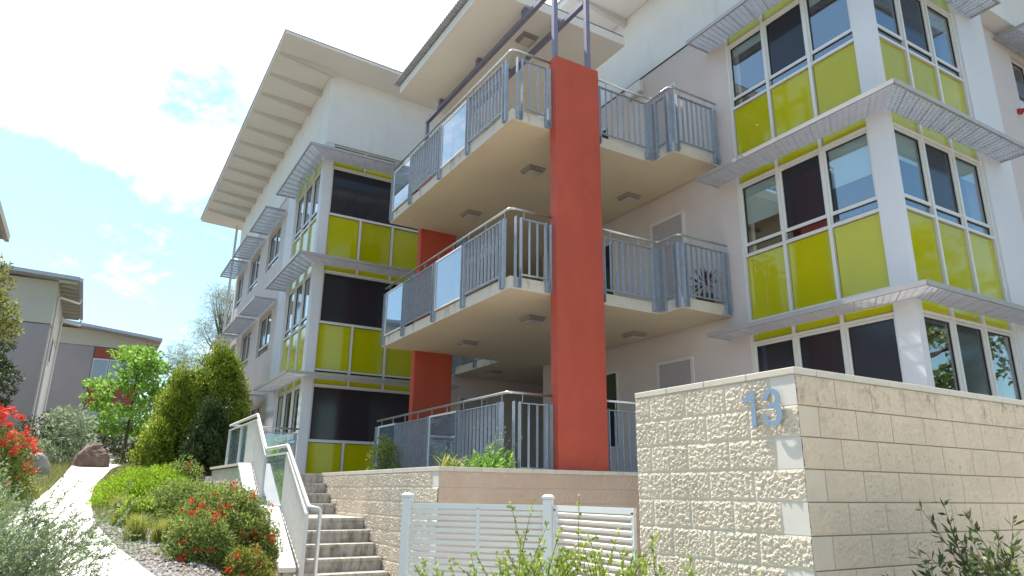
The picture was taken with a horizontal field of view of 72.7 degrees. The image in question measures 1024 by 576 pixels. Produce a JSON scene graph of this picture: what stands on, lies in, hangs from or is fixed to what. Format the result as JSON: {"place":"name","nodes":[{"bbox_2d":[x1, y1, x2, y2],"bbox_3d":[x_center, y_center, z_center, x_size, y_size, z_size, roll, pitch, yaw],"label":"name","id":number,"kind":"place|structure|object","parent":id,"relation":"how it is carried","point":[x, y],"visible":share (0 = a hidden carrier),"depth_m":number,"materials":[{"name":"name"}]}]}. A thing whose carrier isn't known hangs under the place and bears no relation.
{"place":"outdoors","nodes":[
{"label":"outdoors","id":0,"kind":"place"},
{"bbox_2d":[0,201,9,241],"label":"building","id":1,"kind":"structure","parent":0,"point":[4,233],"depth_m":21.92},
{"bbox_2d":[5,459,154,575],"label":"path","id":2,"kind":"structure","parent":0,"point":[80,496],"depth_m":9.66,"materials":[{"name":"concrete"}]},
{"bbox_2d":[70,442,109,466],"bbox_3d":[-12.939,5.281,21.346,1.068,1.068,0.843,10,-19,-29],"label":"boulder","id":3,"kind":"object","parent":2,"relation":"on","point":[92,454],"visible":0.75,"depth_m":21.16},
{"bbox_2d":[6,446,273,575],"bbox_3d":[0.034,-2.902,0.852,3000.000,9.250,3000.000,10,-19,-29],"label":"ground","id":4,"kind":"structure","parent":0,"point":[185,566],"depth_m":6.99,"materials":[{"name":"soil"}]},
{"bbox_2d":[0,252,24,375],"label":"broadleaf tree","id":5,"kind":"object","parent":4,"relation":"on","point":[8,323],"visible":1,"depth_m":17.83,"materials":[{"name":"green plant"}]},
{"bbox_2d":[0,312,25,424],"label":"conifer tree","id":6,"kind":"object","parent":4,"relation":"on","point":[8,378],"visible":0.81,"depth_m":24.07,"materials":[{"name":"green plant"}]},
{"bbox_2d":[0,404,43,506],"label":"flowering shrub","id":7,"kind":"object","parent":4,"relation":"on","point":[11,447],"visible":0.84,"depth_m":10.48,"materials":[{"name":"red plant"}]},
{"bbox_2d":[0,483,43,534],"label":"wispy shrub","id":8,"kind":"object","parent":4,"relation":"on","point":[6,510],"visible":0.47,"depth_m":5.95,"materials":[{"name":"green plant"}]},
{"bbox_2d":[0,410,76,460],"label":"garden shrub","id":9,"kind":"object","parent":4,"relation":"on","point":[34,430],"visible":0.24,"depth_m":23.92,"materials":[{"name":"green plant"}]},
{"bbox_2d":[27,452,49,475],"bbox_3d":[-12.545,4.723,18.122,0.922,0.869,0.727,10,-19,-29],"label":"boulder","id":10,"kind":"object","parent":4,"relation":"on","point":[42,459],"visible":0.26,"depth_m":18.10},
{"bbox_2d":[0,264,83,437],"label":"building","id":11,"kind":"structure","parent":4,"relation":"on","point":[48,302],"depth_m":29.47,"materials":[{"name":"paint"}]},
{"bbox_2d":[29,401,102,462],"bbox_3d":[-14.458,4.803,22.601,2.134,2.368,2.103,10,-19,-29],"label":"garden shrub","id":12,"kind":"object","parent":4,"relation":"on","point":[69,432],"visible":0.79,"depth_m":22.35,"materials":[{"name":"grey plant"}]},
{"bbox_2d":[2,460,168,521],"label":"grass","id":13,"kind":"structure","parent":4,"relation":"on","point":[53,478],"depth_m":17.27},
{"bbox_2d":[0,463,171,575],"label":"wispy shrub","id":14,"kind":"object","parent":4,"relation":"on","point":[29,554],"visible":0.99,"depth_m":4.53,"materials":[{"name":"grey plant"}]},
{"bbox_2d":[58,423,128,455],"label":"garden shrub","id":15,"kind":"object","parent":4,"relation":"on","point":[103,440],"visible":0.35,"depth_m":27.83,"materials":[{"name":"green plant"}]},
{"bbox_2d":[41,319,162,441],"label":"building","id":16,"kind":"structure","parent":4,"relation":"on","point":[82,354],"depth_m":39.46,"materials":[{"name":"paint"}]},
{"bbox_2d":[90,358,108,381],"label":"window","id":17,"kind":"structure","parent":16,"relation":"in","point":[99,366],"depth_m":39.78,"materials":[{"name":"glass"}]},
{"bbox_2d":[78,343,171,452],"bbox_3d":[-14.584,4.389,26.541,3.522,4.707,3.308,10,-19,-29],"label":"broadleaf tree","id":18,"kind":"object","parent":4,"relation":"on","point":[146,362],"visible":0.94,"depth_m":26.29,"materials":[{"name":"green plant"}]},
{"bbox_2d":[110,438,139,464],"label":"garden shrub","id":19,"kind":"object","parent":4,"relation":"on","point":[122,459],"visible":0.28,"depth_m":23.16,"materials":[{"name":"green plant"}]},
{"bbox_2d":[109,494,160,527],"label":"garden shrub","id":20,"kind":"object","parent":4,"relation":"on","point":[143,503],"visible":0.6,"depth_m":8.93,"materials":[{"name":"green plant"}]},
{"bbox_2d":[84,463,189,512],"bbox_3d":[-6.093,3.385,11.692,1.934,0.917,2.636,10,-19,-29],"label":"spreading juniper","id":21,"kind":"object","parent":4,"relation":"on","point":[145,479],"visible":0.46,"depth_m":11.15,"materials":[{"name":"green plant"}]},
{"bbox_2d":[118,512,159,541],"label":"grass tuft","id":22,"kind":"object","parent":4,"relation":"on","point":[137,524],"visible":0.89,"depth_m":7.84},
{"bbox_2d":[126,415,179,469],"bbox_3d":[-9.057,4.253,17.662,1.086,2.058,1.258,2,-16,-4],"label":"conifer shrub","id":23,"kind":"object","parent":4,"relation":"on","point":[152,445],"visible":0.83,"depth_m":17.45,"materials":[{"name":"green plant"}]},
{"bbox_2d":[143,517,174,543],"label":"grass tuft","id":24,"kind":"object","parent":4,"relation":"on","point":[156,536],"visible":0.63,"depth_m":7.77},
{"bbox_2d":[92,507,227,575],"bbox_3d":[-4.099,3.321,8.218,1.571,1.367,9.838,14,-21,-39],"label":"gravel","id":25,"kind":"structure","parent":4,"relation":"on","point":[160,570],"depth_m":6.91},
{"bbox_2d":[150,504,238,564],"bbox_3d":[-3.282,2.583,7.286,0.789,0.618,0.811,-11,-20,34],"label":"flowering shrub","id":26,"kind":"object","parent":25,"relation":"on","point":[213,545],"visible":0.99,"depth_m":7.12,"materials":[{"name":"green plant"}]},
{"bbox_2d":[127,475,217,528],"bbox_3d":[-4.535,2.982,9.539,1.412,0.816,1.290,10,-19,-29],"label":"garden shrub","id":27,"kind":"object","parent":4,"relation":"on","point":[168,498],"visible":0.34,"depth_m":9.39,"materials":[{"name":"green plant"}]},
{"bbox_2d":[141,340,203,420],"bbox_3d":[-13.491,4.860,27.766,2.940,6.017,2.881,10,-19,-29],"label":"casuarina tree","id":28,"kind":"object","parent":4,"relation":"on","point":[187,360],"visible":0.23,"depth_m":28.16,"materials":[{"name":"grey plant"}]},
{"bbox_2d":[140,360,211,472],"bbox_3d":[-8.875,3.682,18.538,1.894,3.562,1.786,10,-19,-29],"label":"conifer shrub","id":29,"kind":"object","parent":4,"relation":"on","point":[181,397],"visible":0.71,"depth_m":18.39,"materials":[{"name":"green plant"}]},
{"bbox_2d":[166,452,204,484],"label":"flowering shrub","id":30,"kind":"object","parent":4,"relation":"on","point":[189,471],"visible":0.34,"depth_m":14.59,"materials":[{"name":"green plant"}]},
{"bbox_2d":[175,280,234,370],"bbox_3d":[-12.928,3.946,30.649,3.667,8.908,3.853,-2,-17,8],"label":"casuarina tree","id":31,"kind":"object","parent":4,"relation":"on","point":[218,316],"visible":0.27,"depth_m":31.05,"materials":[{"name":"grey plant"}]},
{"bbox_2d":[177,393,234,478],"bbox_3d":[-7.669,3.910,17.735,1.580,2.518,1.561,10,-19,-29],"label":"conifer shrub","id":32,"kind":"object","parent":4,"relation":"on","point":[206,441],"visible":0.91,"depth_m":17.55,"materials":[{"name":"green plant"}]},
{"bbox_2d":[155,480,288,563],"bbox_3d":[-3.401,2.758,8.154,1.396,0.980,1.412,-11,-20,33],"label":"flowering shrub","id":33,"kind":"object","parent":4,"relation":"on","point":[234,507],"visible":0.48,"depth_m":7.96,"materials":[{"name":"green plant"}]},
{"bbox_2d":[192,335,254,478],"bbox_3d":[-8.311,3.483,19.553,2.228,4.348,2.871,10,-19,-29],"label":"conifer shrub","id":34,"kind":"object","parent":4,"relation":"on","point":[223,374],"visible":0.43,"depth_m":19.47,"materials":[{"name":"green plant"}]},
{"bbox_2d":[216,542,275,575],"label":"flowering shrub","id":35,"kind":"object","parent":4,"relation":"on","point":[244,561],"visible":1,"depth_m":7.07,"materials":[{"name":"green plant"}]},
{"bbox_2d":[210,463,295,575],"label":"stair side wall","id":36,"kind":"structure","parent":4,"relation":"on","point":[243,474],"depth_m":11.36,"materials":[{"name":"concrete"}]},
{"bbox_2d":[225,413,321,575],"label":"stair railing","id":37,"kind":"object","parent":36,"relation":"on","point":[254,448],"visible":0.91,"depth_m":9.98,"materials":[{"name":"white glass"}]},
{"bbox_2d":[240,524,279,574],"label":"flowering shrub","id":38,"kind":"object","parent":4,"relation":"on","point":[265,544],"visible":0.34,"depth_m":7.94,"materials":[{"name":"green plant"}]},
{"bbox_2d":[255,473,388,575],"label":"concrete stairs","id":39,"kind":"structure","parent":4,"relation":"on","point":[346,547],"depth_m":10.26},
{"bbox_2d":[322,466,641,575],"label":"terrace wall","id":40,"kind":"structure","parent":4,"relation":"on","point":[373,498],"depth_m":9.77,"materials":[{"name":"beige"}]},
{"bbox_2d":[607,400,637,471],"bbox_3d":[2.618,2.435,11.211,2.537,1.141,0.514,3,-17,-9],"label":"balcony railing","id":41,"kind":"object","parent":40,"relation":"on","point":[622,434],"visible":0.12,"depth_m":10.96,"materials":[{"name":"metal"}]},
{"bbox_2d":[205,475,322,482],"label":"terrace paving","id":42,"kind":"structure","parent":0,"point":[280,478],"depth_m":12.96,"materials":[{"name":"concrete"}]},
{"bbox_2d":[407,175,456,466],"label":"red pillar","id":43,"kind":"structure","parent":42,"relation":"on","point":[430,379],"depth_m":15.56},
{"bbox_2d":[373,391,553,469],"bbox_3d":[-1.130,2.740,12.396,0.804,1.141,5.474,10,-19,-29],"label":"balcony railing","id":44,"kind":"object","parent":42,"relation":"on","point":[425,431],"visible":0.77,"depth_m":10.97,"materials":[{"name":"metal"}]},
{"bbox_2d":[550,55,608,470],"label":"red pillar","id":45,"kind":"structure","parent":42,"relation":"on","point":[579,392],"depth_m":11.13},
{"bbox_2d":[424,0,590,164],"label":"canopy frame","id":46,"kind":"object","parent":45,"relation":"on","point":[557,26],"visible":0.69,"depth_m":13.84,"materials":[{"name":"blue paint"}]},
{"bbox_2d":[394,0,624,122],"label":"canopy roof","id":47,"kind":"structure","parent":46,"relation":"on","point":[465,35],"depth_m":14.72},
{"bbox_2d":[515,31,537,46],"bbox_3d":[0.302,-5.090,14.291,0.360,0.094,0.360,10,-19,-29],"label":"ceiling light","id":48,"kind":"object","parent":47,"relation":"attached to","point":[525,38],"visible":1,"depth_m":14.22,"materials":[{"name":"grey"}]},
{"bbox_2d":[538,0,1023,471],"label":"apartment wing","id":49,"kind":"structure","parent":42,"relation":"on","point":[885,198],"depth_m":11.65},
{"bbox_2d":[390,108,718,281],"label":"balcony slab","id":50,"kind":"structure","parent":49,"relation":"attached to","point":[487,178],"depth_m":13.88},
{"bbox_2d":[389,49,551,220],"bbox_3d":[-1.066,-2.748,14.008,0.804,1.301,5.474,10,-19,-29],"label":"balcony railing","id":51,"kind":"object","parent":50,"relation":"on","point":[471,135],"visible":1,"depth_m":12.69,"materials":[{"name":"metal"}]},
{"bbox_2d":[598,79,719,164],"bbox_3d":[2.681,-3.053,12.822,2.537,1.301,0.514,3,-17,-9],"label":"balcony railing","id":52,"kind":"object","parent":50,"relation":"on","point":[669,148],"visible":0.91,"depth_m":12.84,"materials":[{"name":"metal"}]},
{"bbox_2d":[382,276,730,384],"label":"balcony slab","id":53,"kind":"structure","parent":49,"relation":"attached to","point":[512,346],"depth_m":13.16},
{"bbox_2d":[381,207,552,345],"bbox_3d":[-1.098,0.034,13.191,0.804,1.301,5.474,10,-19,-29],"label":"balcony railing","id":54,"kind":"object","parent":53,"relation":"on","point":[466,268],"visible":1,"depth_m":11.82,"materials":[{"name":"metal"}]},
{"bbox_2d":[602,228,731,314],"bbox_3d":[2.649,-0.271,12.005,2.537,1.301,0.514,3,-17,-9],"label":"balcony railing","id":55,"kind":"object","parent":53,"relation":"on","point":[682,290],"visible":0.95,"depth_m":12.02,"materials":[{"name":"metal"}]},
{"bbox_2d":[690,268,716,302],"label":"potted plant","id":56,"kind":"object","parent":53,"relation":"on","point":[706,282],"visible":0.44,"depth_m":12.54,"materials":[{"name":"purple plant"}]},
{"bbox_2d":[454,0,748,187],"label":"wing roof","id":57,"kind":"structure","parent":49,"relation":"on","point":[611,15],"depth_m":16.14,"materials":[{"name":"paint"}]},
{"bbox_2d":[605,242,615,294],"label":"window","id":58,"kind":"structure","parent":49,"relation":"in","point":[607,256],"depth_m":15.43,"materials":[{"name":"glass"}]},
{"bbox_2d":[606,371,619,448],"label":"window","id":59,"kind":"structure","parent":49,"relation":"in","point":[612,385],"depth_m":14.60,"materials":[{"name":"glass"}]},
{"bbox_2d":[644,81,676,152],"bbox_3d":[3.156,-3.154,14.606,0.055,2.170,0.980,10,-19,-29],"label":"door","id":60,"kind":"structure","parent":49,"relation":"in","point":[661,124],"depth_m":14.71,"materials":[{"name":"metal"}]},
{"bbox_2d":[649,210,686,302],"bbox_3d":[3.111,-0.374,13.782,0.084,2.170,0.980,10,-19,-29],"label":"door","id":61,"kind":"structure","parent":49,"relation":"in","point":[673,224],"depth_m":13.86,"materials":[{"name":"metal"}]},
{"bbox_2d":[656,356,694,389],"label":"window","id":62,"kind":"structure","parent":49,"relation":"in","point":[680,371],"depth_m":13.18,"materials":[{"name":"glass"}]},
{"bbox_2d":[728,28,765,99],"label":"window","id":63,"kind":"structure","parent":49,"relation":"in","point":[756,38],"depth_m":13.09,"materials":[{"name":"metal"}]},
{"bbox_2d":[740,172,781,244],"bbox_3d":[4.357,-1.368,12.102,0.075,1.120,0.785,10,-19,-29],"label":"window","id":64,"kind":"structure","parent":49,"relation":"in","point":[762,197],"depth_m":12.20,"materials":[{"name":"glass"}]},
{"bbox_2d":[733,57,806,107],"bbox_3d":[4.586,-3.632,12.378,0.045,0.175,1.635,10,-19,-29],"label":"window","id":65,"kind":"structure","parent":49,"relation":"in","point":[804,59],"depth_m":12.36,"materials":[{"name":"metal"}]},
{"bbox_2d":[754,337,795,372],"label":"window","id":66,"kind":"structure","parent":49,"relation":"in","point":[778,354],"depth_m":11.39,"materials":[{"name":"glass"}]},
{"bbox_2d":[764,1,806,78],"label":"window","id":67,"kind":"structure","parent":49,"relation":"in","point":[784,34],"depth_m":12.23,"materials":[{"name":"glass"}]},
{"bbox_2d":[746,216,827,254],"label":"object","id":68,"kind":"structure","parent":49,"relation":"in","point":[824,218],"depth_m":11.52,"materials":[{"name":"metal"}]},
{"bbox_2d":[779,152,826,230],"bbox_3d":[4.776,-1.571,11.397,0.045,1.120,0.795,10,-19,-29],"label":"window","id":69,"kind":"structure","parent":49,"relation":"in","point":[803,201],"depth_m":11.41,"materials":[{"name":"glass"}]},
{"bbox_2d":[797,327,845,373],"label":"window","id":70,"kind":"structure","parent":49,"relation":"in","point":[820,350],"depth_m":10.64,"materials":[{"name":"glass"}]},
{"bbox_2d":[804,0,851,53],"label":"window","id":71,"kind":"structure","parent":49,"relation":"in","point":[811,2],"depth_m":11.76,"materials":[{"name":"metal"}]},
{"bbox_2d":[686,0,1000,53],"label":"sunshade","id":72,"kind":"object","parent":49,"relation":"attached to","point":[735,18],"visible":1,"depth_m":12.74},
{"bbox_2d":[823,130,876,214],"bbox_3d":[5.218,-1.767,10.710,0.075,1.120,0.775,10,-19,-29],"label":"window","id":73,"kind":"structure","parent":49,"relation":"in","point":[851,161],"depth_m":10.80,"materials":[{"name":"glass"}]},
{"bbox_2d":[695,78,1023,187],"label":"sunshade","id":74,"kind":"object","parent":49,"relation":"attached to","point":[874,100],"visible":1,"depth_m":10.82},
{"bbox_2d":[706,279,1023,340],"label":"sunshade","id":75,"kind":"object","parent":49,"relation":"attached to","point":[929,290],"visible":1,"depth_m":9.84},
{"bbox_2d":[845,316,903,382],"bbox_3d":[5.173,1.013,9.886,0.045,1.120,0.775,10,-19,-29],"label":"window","id":76,"kind":"structure","parent":49,"relation":"in","point":[873,347],"depth_m":9.92,"materials":[{"name":"glass"}]},
{"bbox_2d":[893,126,930,204],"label":"window","id":77,"kind":"structure","parent":49,"relation":"in","point":[906,151],"depth_m":10.59,"materials":[{"name":"glass"}]},
{"bbox_2d":[900,0,931,55],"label":"window","id":78,"kind":"structure","parent":49,"relation":"in","point":[915,25],"depth_m":11.70,"materials":[{"name":"metal"}]},
{"bbox_2d":[924,140,961,215],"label":"window","id":79,"kind":"structure","parent":49,"relation":"in","point":[942,176],"depth_m":10.89,"materials":[{"name":"glass"}]},
{"bbox_2d":[926,3,959,70],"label":"window","id":80,"kind":"structure","parent":49,"relation":"in","point":[937,22],"depth_m":12.24,"materials":[{"name":"metal"}]},
{"bbox_2d":[924,314,962,390],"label":"window","id":81,"kind":"structure","parent":49,"relation":"in","point":[951,337],"depth_m":9.79,"materials":[{"name":"metal"}]},
{"bbox_2d":[954,154,989,226],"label":"window","id":82,"kind":"structure","parent":49,"relation":"in","point":[965,172],"depth_m":11.43,"materials":[{"name":"metal"}]},
{"bbox_2d":[956,322,994,395],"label":"window","id":83,"kind":"structure","parent":49,"relation":"in","point":[975,361],"depth_m":10.09,"materials":[{"name":"glass"}]},
{"bbox_2d":[987,329,1023,399],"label":"window","id":84,"kind":"structure","parent":49,"relation":"in","point":[1009,336],"depth_m":10.62,"materials":[{"name":"metal"}]},
{"bbox_2d":[993,22,1023,56],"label":"sunshade","id":85,"kind":"object","parent":49,"relation":"attached to","point":[1008,42],"visible":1,"depth_m":13.80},
{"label":"planter soil","id":86,"kind":"structure","parent":42,"relation":"on","visible":0},
{"bbox_2d":[363,433,402,470],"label":"terrace shrub","id":87,"kind":"object","parent":86,"relation":"on","point":[387,449],"visible":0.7,"depth_m":12.86,"materials":[{"name":"green plant"}]},
{"bbox_2d":[478,444,516,467],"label":"planter weed","id":88,"kind":"object","parent":86,"relation":"on","point":[500,463],"visible":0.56,"depth_m":9.62,"materials":[{"name":"green plant"}]},
{"bbox_2d":[0,0,559,426],"label":"sky","id":89,"kind":"structure","parent":0,"point":[121,121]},
{"bbox_2d":[203,74,756,479],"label":"apartment wing","id":90,"kind":"structure","parent":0,"point":[316,317],"depth_m":18.80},
{"bbox_2d":[220,259,247,278],"bbox_3d":[-11.131,-0.735,27.756,0.625,0.070,2.520,10,-19,-29],"label":"sunshade","id":91,"kind":"object","parent":90,"relation":"attached to","point":[233,272],"visible":1,"depth_m":27.69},
{"bbox_2d":[223,316,254,334],"bbox_3d":[-9.630,1.337,24.460,0.625,0.070,2.620,10,-19,-29],"label":"sunshade","id":92,"kind":"object","parent":90,"relation":"attached to","point":[232,326],"visible":1,"depth_m":24.32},
{"bbox_2d":[233,235,264,259],"bbox_3d":[-9.598,-1.445,25.277,0.625,0.070,2.620,10,-19,-29],"label":"sunshade","id":93,"kind":"object","parent":90,"relation":"attached to","point":[246,247],"visible":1,"depth_m":25.18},
{"bbox_2d":[239,296,275,316],"bbox_3d":[-8.040,0.601,21.891,0.625,0.070,2.540,10,-19,-29],"label":"sunshade","id":94,"kind":"object","parent":90,"relation":"attached to","point":[252,309],"visible":1,"depth_m":21.77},
{"bbox_2d":[249,205,285,234],"bbox_3d":[-8.008,-2.181,22.707,0.625,0.070,2.540,10,-19,-29],"label":"sunshade","id":95,"kind":"object","parent":90,"relation":"attached to","point":[260,216],"visible":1,"depth_m":22.60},
{"bbox_2d":[281,391,291,436],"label":"window","id":96,"kind":"structure","parent":90,"relation":"in","point":[288,395],"depth_m":18.03,"materials":[{"name":"glass"}]},
{"bbox_2d":[292,283,302,327],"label":"window","id":97,"kind":"structure","parent":90,"relation":"in","point":[299,289],"depth_m":18.84,"materials":[{"name":"glass"}]},
{"bbox_2d":[200,29,489,230],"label":"wing roof","id":98,"kind":"structure","parent":90,"relation":"on","point":[301,70],"depth_m":20.78,"materials":[{"name":"paint"}]},
{"bbox_2d":[253,369,458,391],"bbox_3d":[-4.221,2.675,18.507,4.405,0.070,3.755,10,-19,-29],"label":"sunshade","id":99,"kind":"object","parent":90,"relation":"attached to","point":[286,377],"visible":0.91,"depth_m":17.04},
{"bbox_2d":[276,141,436,198],"bbox_3d":[-4.156,-2.890,20.140,4.405,0.070,3.755,10,-19,-29],"label":"sunshade","id":100,"kind":"object","parent":90,"relation":"attached to","point":[353,159],"visible":0.74,"depth_m":18.65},
{"bbox_2d":[309,385,409,443],"bbox_3d":[-3.322,3.263,17.574,3.545,1.295,0.045,10,-19,-29],"label":"window","id":101,"kind":"structure","parent":90,"relation":"in","point":[337,414],"depth_m":17.24,"materials":[{"name":"glass"}]},
{"bbox_2d":[265,250,459,291],"bbox_3d":[-4.189,-0.108,19.323,4.405,0.070,3.755,10,-19,-29],"label":"sunshade","id":102,"kind":"object","parent":90,"relation":"attached to","point":[306,258],"visible":0.83,"depth_m":17.89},
{"bbox_2d":[319,272,413,330],"bbox_3d":[-3.290,0.481,18.391,3.545,1.295,0.045,10,-19,-29],"label":"window","id":103,"kind":"structure","parent":90,"relation":"in","point":[349,300],"depth_m":18.01,"materials":[{"name":"glass"}]},
{"bbox_2d":[329,168,419,230],"bbox_3d":[-3.258,-2.302,19.208,3.545,1.295,0.045,10,-19,-29],"label":"window","id":104,"kind":"structure","parent":90,"relation":"in","point":[354,195],"depth_m":18.79,"materials":[{"name":"glass"}]},
{"bbox_2d":[458,396,487,466],"bbox_3d":[-1.071,4.034,18.665,0.900,2.170,0.090,10,-19,-29],"label":"door","id":105,"kind":"structure","parent":90,"relation":"in","point":[473,404],"depth_m":18.80,"materials":[{"name":"metal"}]},
{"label":"court paving","id":106,"kind":"structure","parent":0,"visible":0},
{"bbox_2d":[398,493,554,575],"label":"slatted gate","id":107,"kind":"structure","parent":106,"relation":"on","point":[407,535],"depth_m":6.75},
{"bbox_2d":[553,505,637,575],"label":"slatted fence","id":108,"kind":"object","parent":107,"relation":"attached to","point":[632,512],"visible":0.64,"depth_m":5.95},
{"bbox_2d":[448,494,598,575],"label":"leafy shrub","id":109,"kind":"object","parent":106,"relation":"on","point":[558,565],"visible":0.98,"depth_m":4.73,"materials":[{"name":"green plant"}]},
{"bbox_2d":[495,527,699,575],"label":"leafy shrub","id":110,"kind":"object","parent":106,"relation":"on","point":[643,564],"visible":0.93,"depth_m":4.69,"materials":[{"name":"green plant"}]},
{"bbox_2d":[635,366,1023,575],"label":"block wall","id":111,"kind":"structure","parent":106,"relation":"on","point":[835,474],"depth_m":4.87,"materials":[{"name":"beige"}]},
{"bbox_2d":[742,388,782,428],"bbox_3d":[1.688,0.810,4.667,0.042,0.252,0.316,10,-19,-29],"label":"house number","id":112,"kind":"object","parent":111,"relation":"attached to","point":[750,397],"visible":1,"depth_m":4.62,"materials":[{"name":"blue"}]},
{"bbox_2d":[882,498,1023,575],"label":"leafy shrub","id":113,"kind":"object","parent":106,"relation":"on","point":[989,567],"visible":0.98,"depth_m":3.84,"materials":[{"name":"green plant"}]},
{"bbox_2d":[950,521,1023,575],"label":"leafy shrub","id":114,"kind":"object","parent":106,"relation":"on","point":[970,537],"visible":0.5,"depth_m":4.08,"materials":[{"name":"green plant"}]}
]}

